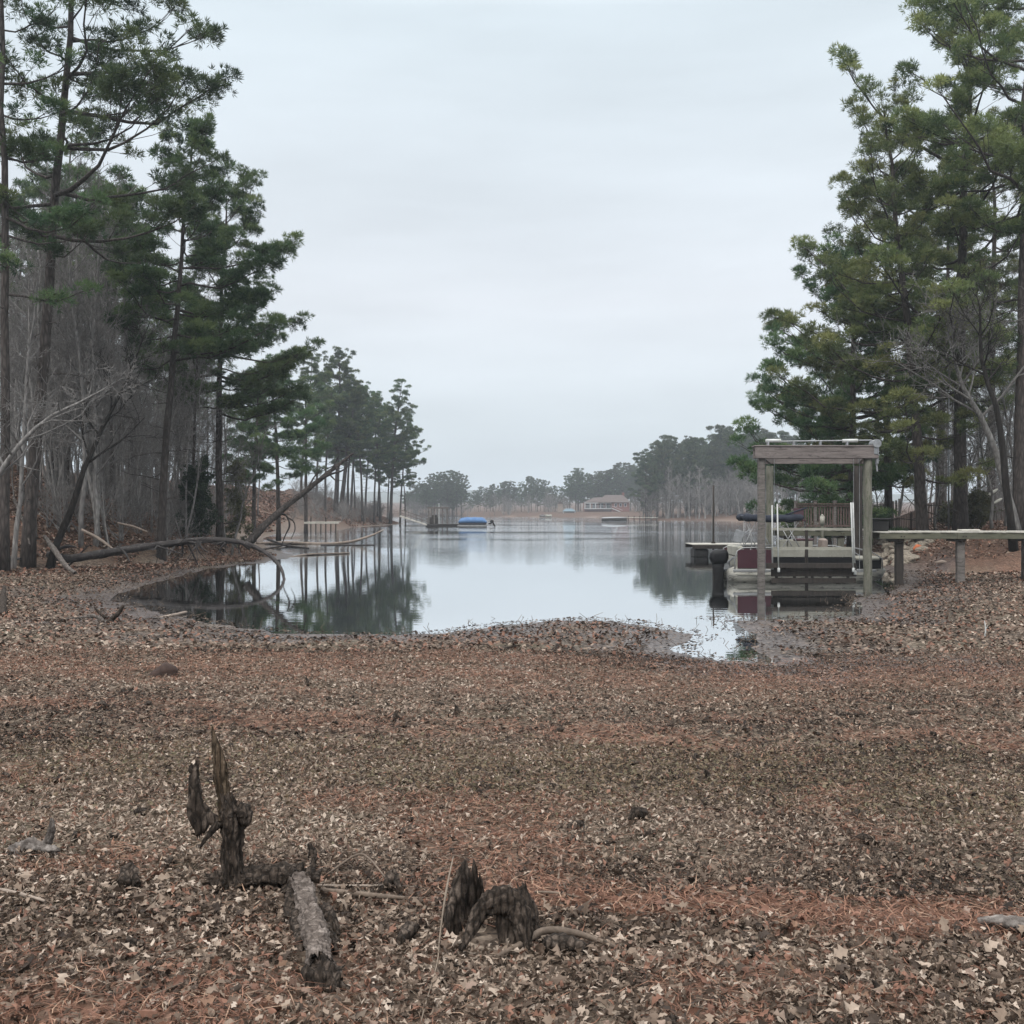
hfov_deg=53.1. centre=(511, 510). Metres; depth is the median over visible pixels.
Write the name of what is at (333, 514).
brush clump
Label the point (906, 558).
riprap rock
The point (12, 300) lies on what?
bare tree
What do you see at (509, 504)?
brush clump
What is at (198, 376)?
bare tree
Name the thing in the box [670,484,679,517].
bare tree
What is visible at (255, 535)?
leaning dead trunk
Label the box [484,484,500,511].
pine tree
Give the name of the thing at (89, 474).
bare tree
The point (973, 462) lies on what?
bare tree
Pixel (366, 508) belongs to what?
brush clump
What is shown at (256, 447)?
bare tree
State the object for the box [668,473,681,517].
bare tree
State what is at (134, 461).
bare tree
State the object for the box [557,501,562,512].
pale shed
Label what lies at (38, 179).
pine tree
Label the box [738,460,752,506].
bare tree
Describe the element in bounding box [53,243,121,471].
bare tree
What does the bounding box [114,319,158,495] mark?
bare tree
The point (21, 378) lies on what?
bare tree
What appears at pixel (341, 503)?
brush clump
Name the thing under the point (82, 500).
bare tree
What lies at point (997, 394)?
pine tree
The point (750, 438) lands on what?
pine tree
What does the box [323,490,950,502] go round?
hills
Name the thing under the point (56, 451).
bare tree
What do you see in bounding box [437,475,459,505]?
pine tree
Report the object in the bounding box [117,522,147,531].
fallen branch
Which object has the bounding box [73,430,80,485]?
bare tree
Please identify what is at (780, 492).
bare tree
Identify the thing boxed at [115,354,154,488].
bare tree
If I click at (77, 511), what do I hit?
brush clump
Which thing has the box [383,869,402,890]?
root knot
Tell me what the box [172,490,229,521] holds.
brush clump
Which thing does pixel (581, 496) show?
pine tree
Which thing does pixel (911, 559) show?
riprap rock
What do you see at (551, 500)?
brush clump
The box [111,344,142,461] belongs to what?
bare tree
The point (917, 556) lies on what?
riprap rock
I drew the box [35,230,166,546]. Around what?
bare tree
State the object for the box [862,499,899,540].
picket fence
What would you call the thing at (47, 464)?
bare tree
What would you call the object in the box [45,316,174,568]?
bare tree
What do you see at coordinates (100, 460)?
bare tree
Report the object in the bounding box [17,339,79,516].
bare tree
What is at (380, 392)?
pine tree
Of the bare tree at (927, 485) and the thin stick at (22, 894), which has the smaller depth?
the thin stick at (22, 894)
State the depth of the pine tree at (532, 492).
443.62 m
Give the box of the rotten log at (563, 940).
[542,932,588,952]
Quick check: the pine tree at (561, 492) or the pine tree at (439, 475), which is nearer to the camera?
the pine tree at (439, 475)
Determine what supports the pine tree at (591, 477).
on the ground
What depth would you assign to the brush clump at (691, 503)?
257.10 m
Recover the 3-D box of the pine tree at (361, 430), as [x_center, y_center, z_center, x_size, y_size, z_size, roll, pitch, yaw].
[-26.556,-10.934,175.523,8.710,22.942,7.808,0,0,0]
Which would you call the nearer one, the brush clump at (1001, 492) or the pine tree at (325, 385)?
the brush clump at (1001, 492)
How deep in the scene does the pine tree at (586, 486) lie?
410.09 m
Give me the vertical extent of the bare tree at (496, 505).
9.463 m
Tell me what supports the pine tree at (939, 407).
on the ground
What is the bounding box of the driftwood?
[5,817,60,857]
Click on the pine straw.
(606, 892)
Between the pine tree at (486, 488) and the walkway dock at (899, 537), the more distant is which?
the pine tree at (486, 488)
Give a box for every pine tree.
[0,0,114,571]
[0,0,243,567]
[9,163,118,424]
[9,173,43,449]
[9,184,57,366]
[15,97,113,476]
[24,162,109,484]
[53,174,184,495]
[93,185,168,504]
[99,99,305,560]
[126,161,325,551]
[140,326,167,475]
[141,316,172,515]
[154,326,212,483]
[156,268,236,536]
[196,370,215,491]
[214,366,296,541]
[236,350,332,538]
[280,374,336,532]
[283,353,336,500]
[299,383,348,510]
[300,372,338,496]
[309,345,367,511]
[322,377,374,514]
[328,391,373,513]
[335,381,377,510]
[335,388,381,521]
[340,455,365,508]
[355,408,398,522]
[357,392,394,521]
[359,390,386,509]
[369,418,400,516]
[373,435,405,518]
[374,392,420,523]
[378,378,431,522]
[391,416,424,523]
[393,446,415,522]
[402,472,420,512]
[402,492,413,514]
[415,481,425,508]
[415,484,427,514]
[418,483,433,509]
[425,473,434,513]
[425,480,445,506]
[431,471,445,505]
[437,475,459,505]
[440,481,459,516]
[444,487,462,516]
[445,470,465,511]
[447,471,468,516]
[454,481,469,516]
[457,473,470,502]
[469,490,477,506]
[473,486,484,504]
[473,492,482,511]
[481,487,489,500]
[482,493,492,507]
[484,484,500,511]
[488,493,496,506]
[497,481,511,503]
[502,481,517,502]
[511,489,520,511]
[514,481,532,511]
[519,476,538,504]
[525,477,536,510]
[529,478,541,511]
[536,480,551,511]
[541,487,550,511]
[546,488,555,506]
[551,485,562,499]
[559,475,576,507]
[559,486,565,496]
[563,468,592,511]
[564,486,577,504]
[565,474,582,511]
[569,470,585,503]
[577,476,586,510]
[579,473,593,500]
[584,475,596,501]
[589,471,605,497]
[590,471,601,496]
[596,470,617,494]
[597,470,620,496]
[603,462,628,488]
[605,469,627,494]
[610,466,629,496]
[620,466,640,510]
[623,463,635,498]
[624,464,637,510]
[625,459,651,509]
[626,465,647,510]
[627,451,663,518]
[635,442,677,515]
[636,474,661,518]
[643,435,685,508]
[643,445,675,516]
[644,435,685,514]
[644,451,671,516]
[659,440,685,513]
[664,437,711,515]
[670,443,699,505]
[674,446,703,512]
[676,438,707,513]
[677,435,692,458]
[682,437,712,512]
[683,448,712,515]
[695,434,730,496]
[701,424,742,481]
[704,443,727,512]
[710,432,748,485]
[711,426,750,510]
[724,229,938,546]
[730,431,759,482]
[731,432,775,488]
[733,436,759,512]
[749,428,769,457]
[749,433,780,490]
[755,169,974,530]
[755,431,783,501]
[757,74,1008,542]
[768,432,795,506]
[776,370,883,546]
[777,430,797,444]
[779,437,794,506]
[779,472,802,499]
[788,0,1023,530]
[852,0,1023,530]
[871,171,1017,523]
[916,106,1022,520]
[916,280,972,498]
[933,237,988,484]
[939,330,968,499]
[939,357,951,500]
[952,295,1011,487]
[978,276,1017,453]
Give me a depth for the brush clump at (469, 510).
375.62 m
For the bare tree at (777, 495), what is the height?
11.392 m
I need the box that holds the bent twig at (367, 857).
[326,853,384,877]
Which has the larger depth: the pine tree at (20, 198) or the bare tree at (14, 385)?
the pine tree at (20, 198)
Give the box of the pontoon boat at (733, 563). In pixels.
[709,507,885,581]
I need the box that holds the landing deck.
[793,501,852,546]
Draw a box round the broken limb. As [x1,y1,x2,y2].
[43,535,76,573]
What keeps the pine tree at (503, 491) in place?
on the ground
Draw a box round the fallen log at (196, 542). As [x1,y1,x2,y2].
[46,512,292,579]
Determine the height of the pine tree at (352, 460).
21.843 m
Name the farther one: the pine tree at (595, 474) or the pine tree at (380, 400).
the pine tree at (595, 474)
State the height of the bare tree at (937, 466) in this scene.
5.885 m
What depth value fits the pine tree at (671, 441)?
277.55 m
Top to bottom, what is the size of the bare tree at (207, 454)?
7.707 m
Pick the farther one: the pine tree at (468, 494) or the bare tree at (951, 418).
the pine tree at (468, 494)
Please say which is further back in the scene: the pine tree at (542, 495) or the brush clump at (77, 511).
the pine tree at (542, 495)
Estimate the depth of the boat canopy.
384.10 m
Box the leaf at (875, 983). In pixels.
[871,979,882,998]
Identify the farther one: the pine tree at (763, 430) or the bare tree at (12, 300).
the pine tree at (763, 430)
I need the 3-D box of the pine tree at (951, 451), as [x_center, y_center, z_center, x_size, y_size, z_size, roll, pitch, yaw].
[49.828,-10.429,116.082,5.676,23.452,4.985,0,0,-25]
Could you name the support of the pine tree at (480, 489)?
on the ground
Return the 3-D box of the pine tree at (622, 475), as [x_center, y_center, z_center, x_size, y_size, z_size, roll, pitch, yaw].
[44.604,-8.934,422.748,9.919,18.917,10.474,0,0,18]
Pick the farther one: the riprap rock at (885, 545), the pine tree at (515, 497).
the pine tree at (515, 497)
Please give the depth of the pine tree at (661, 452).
264.17 m
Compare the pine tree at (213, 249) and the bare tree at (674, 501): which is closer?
the pine tree at (213, 249)
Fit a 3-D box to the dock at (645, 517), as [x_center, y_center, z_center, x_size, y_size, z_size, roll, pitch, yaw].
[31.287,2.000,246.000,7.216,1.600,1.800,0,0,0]
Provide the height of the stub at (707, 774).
0.127 m
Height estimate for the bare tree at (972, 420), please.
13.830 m
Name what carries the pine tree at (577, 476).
on the ground
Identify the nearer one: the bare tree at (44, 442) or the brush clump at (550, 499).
the bare tree at (44, 442)
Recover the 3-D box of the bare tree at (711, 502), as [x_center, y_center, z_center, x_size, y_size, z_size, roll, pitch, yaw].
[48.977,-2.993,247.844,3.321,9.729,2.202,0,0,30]
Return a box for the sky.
[0,0,1023,494]
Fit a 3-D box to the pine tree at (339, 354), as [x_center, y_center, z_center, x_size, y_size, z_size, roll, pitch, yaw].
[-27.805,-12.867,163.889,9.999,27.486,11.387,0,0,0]
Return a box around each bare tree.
[0,214,76,437]
[0,215,56,406]
[0,218,21,330]
[0,225,97,539]
[0,231,61,471]
[0,234,32,468]
[0,234,36,414]
[0,238,82,568]
[0,248,42,462]
[0,269,57,503]
[0,281,27,367]
[0,299,35,472]
[0,307,24,442]
[0,337,142,484]
[0,385,23,435]
[0,385,24,497]
[9,150,120,486]
[9,234,105,503]
[9,244,45,456]
[9,281,37,440]
[10,179,123,518]
[10,302,109,527]
[10,322,34,421]
[12,340,70,493]
[15,280,123,510]
[17,318,45,480]
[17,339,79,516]
[21,249,82,488]
[22,268,95,532]
[24,158,145,547]
[24,310,81,524]
[30,202,121,515]
[33,233,97,463]
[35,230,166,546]
[35,254,120,425]
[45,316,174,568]
[47,369,74,476]
[48,388,81,482]
[50,167,170,545]
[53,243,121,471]
[57,291,123,495]
[58,244,162,546]
[58,330,164,547]
[60,228,143,496]
[69,266,143,519]
[69,343,109,478]
[70,260,139,426]
[70,342,83,485]
[71,423,106,472]
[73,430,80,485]
[76,370,136,548]
[79,382,119,494]
[94,290,157,513]
[95,259,168,498]
[99,347,152,498]
[99,395,134,512]
[102,230,159,484]
[104,365,141,456]
[110,408,157,511]
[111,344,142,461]
[111,354,172,533]
[113,343,142,513]
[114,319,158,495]
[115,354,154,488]
[115,376,160,506]
[116,375,160,468]
[118,393,173,508]
[118,426,159,506]
[120,313,212,532]
[120,321,159,478]
[120,419,172,525]
[122,342,160,483]
[124,322,162,495]
[124,344,193,532]
[126,380,182,516]
[133,299,208,531]
[138,360,204,489]
[140,337,220,537]
[141,376,172,480]
[149,357,229,515]
[151,372,223,526]
[155,308,212,469]
[156,363,209,481]
[156,371,201,470]
[157,375,186,479]
[159,269,235,468]
[163,335,215,463]
[165,328,260,534]
[168,377,208,463]
[173,331,225,532]
[174,288,231,531]
[178,402,231,502]
[189,409,227,533]
[196,378,224,500]
[201,378,234,457]
[202,409,215,491]
[203,412,253,545]
[207,386,256,498]
[213,417,245,519]
[230,400,284,554]
[238,417,273,514]
[482,494,487,511]
[492,493,499,515]
[661,485,673,517]
[663,476,675,517]
[665,460,680,518]
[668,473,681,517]
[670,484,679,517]
[671,478,681,517]
[679,477,691,517]
[681,467,692,518]
[689,483,698,517]
[690,466,709,518]
[694,476,716,518]
[701,472,712,514]
[708,479,719,507]
[712,478,723,515]
[714,480,726,515]
[721,469,739,515]
[725,469,738,514]
[729,464,749,513]
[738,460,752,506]
[773,485,781,508]
[774,471,784,511]
[780,471,792,509]
[794,471,804,499]
[829,270,1023,530]
[859,336,925,516]
[862,491,905,515]
[873,424,971,527]
[904,436,945,494]
[915,257,1023,551]
[922,366,1008,493]
[922,388,947,512]
[925,423,953,529]
[926,465,935,506]
[928,402,986,494]
[932,354,976,454]
[934,355,1013,528]
[947,388,986,466]
[947,400,949,529]
[947,407,1011,527]
[965,332,1016,476]
[966,320,1015,526]
[971,409,1003,490]
[983,343,1014,446]
[984,350,1013,469]
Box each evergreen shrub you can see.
[936,500,952,525]
[967,484,1002,528]
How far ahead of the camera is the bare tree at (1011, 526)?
39.88 m
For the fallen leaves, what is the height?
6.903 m
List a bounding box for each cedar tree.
[172,451,225,537]
[223,458,254,546]
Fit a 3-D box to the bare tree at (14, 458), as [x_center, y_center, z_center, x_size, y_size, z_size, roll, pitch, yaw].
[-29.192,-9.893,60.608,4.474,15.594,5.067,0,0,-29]
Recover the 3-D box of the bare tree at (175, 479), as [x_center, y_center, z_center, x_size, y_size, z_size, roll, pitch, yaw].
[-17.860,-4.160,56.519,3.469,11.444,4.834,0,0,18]
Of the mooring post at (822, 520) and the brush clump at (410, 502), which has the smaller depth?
the mooring post at (822, 520)
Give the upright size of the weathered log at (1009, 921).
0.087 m
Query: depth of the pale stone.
40.24 m
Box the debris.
[0,582,1023,1023]
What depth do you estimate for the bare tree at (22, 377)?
45.78 m
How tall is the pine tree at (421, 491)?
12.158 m
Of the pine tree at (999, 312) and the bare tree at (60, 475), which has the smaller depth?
the bare tree at (60, 475)
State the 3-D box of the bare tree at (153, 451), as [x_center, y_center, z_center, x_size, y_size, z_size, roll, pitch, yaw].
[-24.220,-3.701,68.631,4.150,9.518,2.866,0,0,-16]
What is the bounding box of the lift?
[751,439,880,587]
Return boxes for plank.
[957,529,979,530]
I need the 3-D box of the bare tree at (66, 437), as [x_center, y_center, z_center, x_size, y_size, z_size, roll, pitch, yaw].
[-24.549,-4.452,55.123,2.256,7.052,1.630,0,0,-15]
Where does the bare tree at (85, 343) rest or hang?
on the ground
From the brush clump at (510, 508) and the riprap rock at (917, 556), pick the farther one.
the brush clump at (510, 508)
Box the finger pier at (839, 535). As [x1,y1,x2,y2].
[773,530,850,546]
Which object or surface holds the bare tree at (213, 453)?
on the ground
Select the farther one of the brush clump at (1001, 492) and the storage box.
the brush clump at (1001, 492)
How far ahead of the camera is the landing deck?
47.00 m
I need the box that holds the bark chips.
[1,683,1023,1023]
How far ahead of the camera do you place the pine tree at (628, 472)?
418.88 m
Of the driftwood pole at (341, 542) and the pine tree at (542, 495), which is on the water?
the driftwood pole at (341, 542)
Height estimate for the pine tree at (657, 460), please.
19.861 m
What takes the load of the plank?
on the walkway dock at (899, 537)
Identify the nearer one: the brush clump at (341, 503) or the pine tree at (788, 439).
the brush clump at (341, 503)
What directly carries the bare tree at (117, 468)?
on the ground
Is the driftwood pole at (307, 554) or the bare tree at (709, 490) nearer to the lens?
the driftwood pole at (307, 554)
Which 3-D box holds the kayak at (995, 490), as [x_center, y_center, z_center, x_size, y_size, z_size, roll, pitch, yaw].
[25.896,-0.229,55.223,0.881,1.921,0.220,0,0,-27]
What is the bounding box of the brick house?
[583,492,629,511]
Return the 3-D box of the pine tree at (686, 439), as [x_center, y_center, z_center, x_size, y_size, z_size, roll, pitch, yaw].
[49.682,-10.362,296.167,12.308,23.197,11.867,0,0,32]
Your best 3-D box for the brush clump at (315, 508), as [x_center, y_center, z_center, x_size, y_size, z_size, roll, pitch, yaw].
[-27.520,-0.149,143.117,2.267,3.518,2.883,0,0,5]
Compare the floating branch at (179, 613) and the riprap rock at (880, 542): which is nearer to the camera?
the floating branch at (179, 613)
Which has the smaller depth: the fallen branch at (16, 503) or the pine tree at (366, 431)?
the fallen branch at (16, 503)
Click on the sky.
(568, 226)
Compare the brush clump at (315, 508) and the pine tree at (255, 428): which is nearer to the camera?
the pine tree at (255, 428)
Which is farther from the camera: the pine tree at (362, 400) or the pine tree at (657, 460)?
the pine tree at (657, 460)
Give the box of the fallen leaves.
[0,461,1023,1023]
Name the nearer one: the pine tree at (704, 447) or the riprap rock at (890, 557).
the riprap rock at (890, 557)
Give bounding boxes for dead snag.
[186,726,360,992]
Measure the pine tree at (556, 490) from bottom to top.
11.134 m
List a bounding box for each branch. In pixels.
[12,498,30,544]
[65,605,124,623]
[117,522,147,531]
[117,546,129,561]
[160,611,186,616]
[320,888,420,899]
[496,926,618,957]
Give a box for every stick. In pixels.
[0,887,45,901]
[421,856,453,1019]
[492,645,520,652]
[534,891,579,897]
[834,712,868,716]
[901,710,949,714]
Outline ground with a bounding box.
[0,466,1023,1023]
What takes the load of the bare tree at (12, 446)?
on the ground
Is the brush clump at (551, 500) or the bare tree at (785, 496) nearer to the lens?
the bare tree at (785, 496)
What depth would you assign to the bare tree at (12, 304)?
46.61 m
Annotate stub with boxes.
[0,585,7,614]
[116,862,140,889]
[308,843,316,859]
[453,704,459,714]
[704,769,710,782]
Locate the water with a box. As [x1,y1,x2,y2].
[110,517,905,663]
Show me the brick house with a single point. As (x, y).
(612, 503)
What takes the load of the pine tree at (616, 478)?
on the ground
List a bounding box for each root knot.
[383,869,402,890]
[396,921,419,944]
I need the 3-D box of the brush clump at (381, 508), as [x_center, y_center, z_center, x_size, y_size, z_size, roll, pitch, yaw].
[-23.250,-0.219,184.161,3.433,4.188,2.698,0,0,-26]
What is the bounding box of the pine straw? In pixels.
[0,646,1023,1023]
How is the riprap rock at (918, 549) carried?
on the ground
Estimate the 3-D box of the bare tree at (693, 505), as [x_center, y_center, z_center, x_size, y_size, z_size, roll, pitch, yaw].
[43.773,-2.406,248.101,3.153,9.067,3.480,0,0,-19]
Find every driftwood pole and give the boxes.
[256,529,383,543]
[266,538,308,547]
[289,552,349,556]
[321,544,374,545]
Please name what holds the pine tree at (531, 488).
on the ground
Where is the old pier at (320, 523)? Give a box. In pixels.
[304,517,338,532]
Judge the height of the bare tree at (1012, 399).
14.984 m
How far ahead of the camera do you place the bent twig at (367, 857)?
5.32 m
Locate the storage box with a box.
[872,518,890,530]
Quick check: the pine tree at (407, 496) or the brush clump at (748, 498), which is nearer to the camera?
the brush clump at (748, 498)
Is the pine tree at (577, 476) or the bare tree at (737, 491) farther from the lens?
the pine tree at (577, 476)
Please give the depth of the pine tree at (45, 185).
56.28 m
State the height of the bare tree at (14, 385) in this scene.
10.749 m
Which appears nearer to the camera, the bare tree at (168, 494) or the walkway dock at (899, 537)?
the walkway dock at (899, 537)
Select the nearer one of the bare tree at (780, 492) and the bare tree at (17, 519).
the bare tree at (17, 519)
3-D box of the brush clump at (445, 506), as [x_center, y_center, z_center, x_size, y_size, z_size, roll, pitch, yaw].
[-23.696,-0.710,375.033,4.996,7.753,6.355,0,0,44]
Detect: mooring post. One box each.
[805,526,808,584]
[820,514,824,537]
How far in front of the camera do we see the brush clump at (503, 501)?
407.68 m
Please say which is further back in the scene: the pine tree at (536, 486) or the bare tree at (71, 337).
the pine tree at (536, 486)
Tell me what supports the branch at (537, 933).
on the fallen leaves
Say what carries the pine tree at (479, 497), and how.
on the ground
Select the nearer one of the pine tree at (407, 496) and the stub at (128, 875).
the stub at (128, 875)
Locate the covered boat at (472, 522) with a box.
[457,517,494,526]
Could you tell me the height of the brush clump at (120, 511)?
3.592 m
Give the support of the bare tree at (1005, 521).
on the ground
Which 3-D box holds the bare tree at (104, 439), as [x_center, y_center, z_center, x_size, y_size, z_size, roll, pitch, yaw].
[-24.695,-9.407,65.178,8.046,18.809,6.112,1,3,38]
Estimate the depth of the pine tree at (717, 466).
267.18 m
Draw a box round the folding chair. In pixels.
[793,508,806,527]
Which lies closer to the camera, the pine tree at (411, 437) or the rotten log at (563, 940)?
the rotten log at (563, 940)
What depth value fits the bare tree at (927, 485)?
123.63 m
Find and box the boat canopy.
[563,508,574,512]
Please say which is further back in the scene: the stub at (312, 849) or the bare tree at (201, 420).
the bare tree at (201, 420)
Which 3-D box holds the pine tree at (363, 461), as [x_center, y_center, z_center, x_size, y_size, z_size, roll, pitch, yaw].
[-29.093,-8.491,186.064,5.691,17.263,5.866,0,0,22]
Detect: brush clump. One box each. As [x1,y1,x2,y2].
[22,463,78,527]
[37,472,92,529]
[41,458,87,505]
[41,480,100,531]
[76,473,150,546]
[114,493,155,534]
[145,492,206,555]
[153,468,188,525]
[153,493,205,532]
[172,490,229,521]
[187,486,228,529]
[207,494,237,535]
[289,479,299,489]
[289,499,302,516]
[293,497,311,513]
[295,500,324,519]
[308,488,322,503]
[309,490,327,517]
[309,500,321,516]
[310,486,322,502]
[314,511,324,521]
[317,505,334,521]
[319,480,332,496]
[325,508,339,520]
[332,497,355,518]
[334,500,353,512]
[335,504,348,521]
[345,509,358,523]
[357,503,372,519]
[363,500,378,519]
[375,501,387,516]
[403,497,417,514]
[423,495,446,514]
[440,501,451,516]
[456,505,466,515]
[462,500,477,516]
[493,496,514,514]
[502,495,518,514]
[503,501,515,512]
[543,491,564,511]
[545,494,556,511]
[562,491,574,507]
[627,481,655,518]
[627,485,666,518]
[639,481,666,516]
[652,486,677,518]
[678,497,696,515]
[679,491,701,513]
[706,476,744,513]
[707,474,747,513]
[720,481,747,511]
[729,493,744,514]
[731,492,748,513]
[738,481,756,513]
[741,481,756,514]
[952,474,1011,514]
[978,470,1012,518]
[996,497,1004,513]
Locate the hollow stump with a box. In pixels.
[441,859,540,951]
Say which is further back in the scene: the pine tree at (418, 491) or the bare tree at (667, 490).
the pine tree at (418, 491)
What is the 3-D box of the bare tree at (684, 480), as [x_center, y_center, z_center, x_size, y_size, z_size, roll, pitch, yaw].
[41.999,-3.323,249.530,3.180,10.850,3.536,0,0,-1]
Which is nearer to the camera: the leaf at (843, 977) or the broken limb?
the leaf at (843, 977)
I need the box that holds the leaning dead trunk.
[243,446,353,549]
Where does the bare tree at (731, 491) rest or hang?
on the ground
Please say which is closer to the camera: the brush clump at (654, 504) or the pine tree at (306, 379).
the pine tree at (306, 379)
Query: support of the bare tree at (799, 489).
on the ground
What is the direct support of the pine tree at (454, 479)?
on the ground
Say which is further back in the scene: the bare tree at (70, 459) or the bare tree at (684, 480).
the bare tree at (684, 480)
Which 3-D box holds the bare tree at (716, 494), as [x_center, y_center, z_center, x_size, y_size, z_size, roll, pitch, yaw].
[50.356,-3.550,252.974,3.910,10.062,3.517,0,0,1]
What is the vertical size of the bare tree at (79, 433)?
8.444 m
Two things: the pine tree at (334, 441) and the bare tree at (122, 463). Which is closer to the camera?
the bare tree at (122, 463)
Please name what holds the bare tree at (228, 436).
on the ground
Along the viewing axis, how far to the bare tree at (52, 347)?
41.67 m
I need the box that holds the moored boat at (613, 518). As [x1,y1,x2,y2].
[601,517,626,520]
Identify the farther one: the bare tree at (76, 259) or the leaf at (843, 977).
the bare tree at (76, 259)
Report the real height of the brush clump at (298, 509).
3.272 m
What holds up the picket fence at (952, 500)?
on the ground
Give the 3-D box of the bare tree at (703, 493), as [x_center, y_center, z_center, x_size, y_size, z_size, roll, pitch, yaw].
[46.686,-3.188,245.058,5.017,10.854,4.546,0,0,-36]
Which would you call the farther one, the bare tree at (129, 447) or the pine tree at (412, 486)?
the pine tree at (412, 486)
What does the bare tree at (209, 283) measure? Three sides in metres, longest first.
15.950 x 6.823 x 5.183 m
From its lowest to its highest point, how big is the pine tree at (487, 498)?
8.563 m
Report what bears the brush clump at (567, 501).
on the ground
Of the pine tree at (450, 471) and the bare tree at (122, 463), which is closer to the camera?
the bare tree at (122, 463)
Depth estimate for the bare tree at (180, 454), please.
55.19 m
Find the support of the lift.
on the ground
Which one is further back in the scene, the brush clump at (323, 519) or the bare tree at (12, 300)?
the brush clump at (323, 519)
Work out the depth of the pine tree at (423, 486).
372.33 m
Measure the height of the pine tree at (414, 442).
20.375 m
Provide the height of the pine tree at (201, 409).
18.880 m
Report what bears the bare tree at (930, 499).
on the ground
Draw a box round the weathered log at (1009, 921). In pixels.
[977,914,1023,933]
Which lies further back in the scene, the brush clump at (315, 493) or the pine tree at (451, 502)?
the pine tree at (451, 502)
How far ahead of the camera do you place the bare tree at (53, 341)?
52.31 m
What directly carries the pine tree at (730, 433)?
on the ground
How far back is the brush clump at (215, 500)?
59.21 m
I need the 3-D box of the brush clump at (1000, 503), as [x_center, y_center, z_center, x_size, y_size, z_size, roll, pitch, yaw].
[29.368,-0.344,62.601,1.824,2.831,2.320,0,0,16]
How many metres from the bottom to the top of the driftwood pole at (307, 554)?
0.203 m
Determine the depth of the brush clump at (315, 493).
169.45 m
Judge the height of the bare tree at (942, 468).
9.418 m
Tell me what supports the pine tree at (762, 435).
on the ground
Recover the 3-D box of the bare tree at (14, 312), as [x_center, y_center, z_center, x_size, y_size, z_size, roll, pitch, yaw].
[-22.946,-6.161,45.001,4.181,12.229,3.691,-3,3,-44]
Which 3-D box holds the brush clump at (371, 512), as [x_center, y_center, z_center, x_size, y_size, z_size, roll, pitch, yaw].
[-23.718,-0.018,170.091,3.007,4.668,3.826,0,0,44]
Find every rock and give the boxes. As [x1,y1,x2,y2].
[150,662,177,676]
[878,539,887,545]
[880,551,888,557]
[882,543,891,549]
[888,554,893,560]
[903,550,911,554]
[904,555,910,562]
[906,554,919,558]
[907,555,916,562]
[915,547,922,552]
[918,542,928,545]
[924,539,933,543]
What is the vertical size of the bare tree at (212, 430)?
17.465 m
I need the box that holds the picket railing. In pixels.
[872,510,915,545]
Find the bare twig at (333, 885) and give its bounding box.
[317,884,415,887]
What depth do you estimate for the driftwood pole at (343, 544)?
70.44 m
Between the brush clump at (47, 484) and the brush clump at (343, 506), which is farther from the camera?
the brush clump at (343, 506)
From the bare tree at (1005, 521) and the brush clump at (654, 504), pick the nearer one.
the bare tree at (1005, 521)
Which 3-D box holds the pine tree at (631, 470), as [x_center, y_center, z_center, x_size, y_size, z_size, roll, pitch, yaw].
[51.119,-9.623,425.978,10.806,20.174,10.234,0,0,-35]
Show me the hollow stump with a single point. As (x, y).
(515, 911)
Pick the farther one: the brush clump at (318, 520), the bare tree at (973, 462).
the brush clump at (318, 520)
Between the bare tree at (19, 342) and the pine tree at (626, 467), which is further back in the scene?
the pine tree at (626, 467)
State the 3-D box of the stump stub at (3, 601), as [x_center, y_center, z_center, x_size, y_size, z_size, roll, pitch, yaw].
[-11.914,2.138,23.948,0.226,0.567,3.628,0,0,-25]
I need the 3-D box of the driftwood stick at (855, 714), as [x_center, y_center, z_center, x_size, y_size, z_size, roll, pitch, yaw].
[3.611,2.164,10.880,0.366,0.048,0.088,0,0,19]
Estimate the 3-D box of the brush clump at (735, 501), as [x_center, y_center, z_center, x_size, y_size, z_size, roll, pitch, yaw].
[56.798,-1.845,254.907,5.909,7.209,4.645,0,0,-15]
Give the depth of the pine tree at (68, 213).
35.84 m
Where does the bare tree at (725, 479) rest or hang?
on the ground
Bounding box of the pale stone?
[935,560,946,563]
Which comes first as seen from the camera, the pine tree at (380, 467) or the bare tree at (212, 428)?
the bare tree at (212, 428)
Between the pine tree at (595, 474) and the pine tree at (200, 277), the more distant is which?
the pine tree at (595, 474)
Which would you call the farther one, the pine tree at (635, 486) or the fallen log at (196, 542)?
the pine tree at (635, 486)
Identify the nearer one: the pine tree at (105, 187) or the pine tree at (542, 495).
the pine tree at (105, 187)
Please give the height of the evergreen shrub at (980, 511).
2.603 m
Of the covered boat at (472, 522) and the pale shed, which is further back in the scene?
the pale shed
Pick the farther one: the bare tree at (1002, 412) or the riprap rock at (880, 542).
the bare tree at (1002, 412)
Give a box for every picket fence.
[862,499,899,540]
[927,499,1004,524]
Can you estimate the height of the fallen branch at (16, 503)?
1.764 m
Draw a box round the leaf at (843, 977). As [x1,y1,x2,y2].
[840,974,849,990]
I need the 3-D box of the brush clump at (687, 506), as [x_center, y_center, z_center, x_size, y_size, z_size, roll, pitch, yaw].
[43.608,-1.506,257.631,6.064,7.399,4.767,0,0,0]
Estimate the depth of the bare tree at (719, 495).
252.49 m
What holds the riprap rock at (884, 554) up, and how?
on the ground
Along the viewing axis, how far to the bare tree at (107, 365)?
47.44 m
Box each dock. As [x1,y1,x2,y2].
[399,507,458,526]
[627,516,657,520]
[685,485,756,556]
[872,531,1023,584]
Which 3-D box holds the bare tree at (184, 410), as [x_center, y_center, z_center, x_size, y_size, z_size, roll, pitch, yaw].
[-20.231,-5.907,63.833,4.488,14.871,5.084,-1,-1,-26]

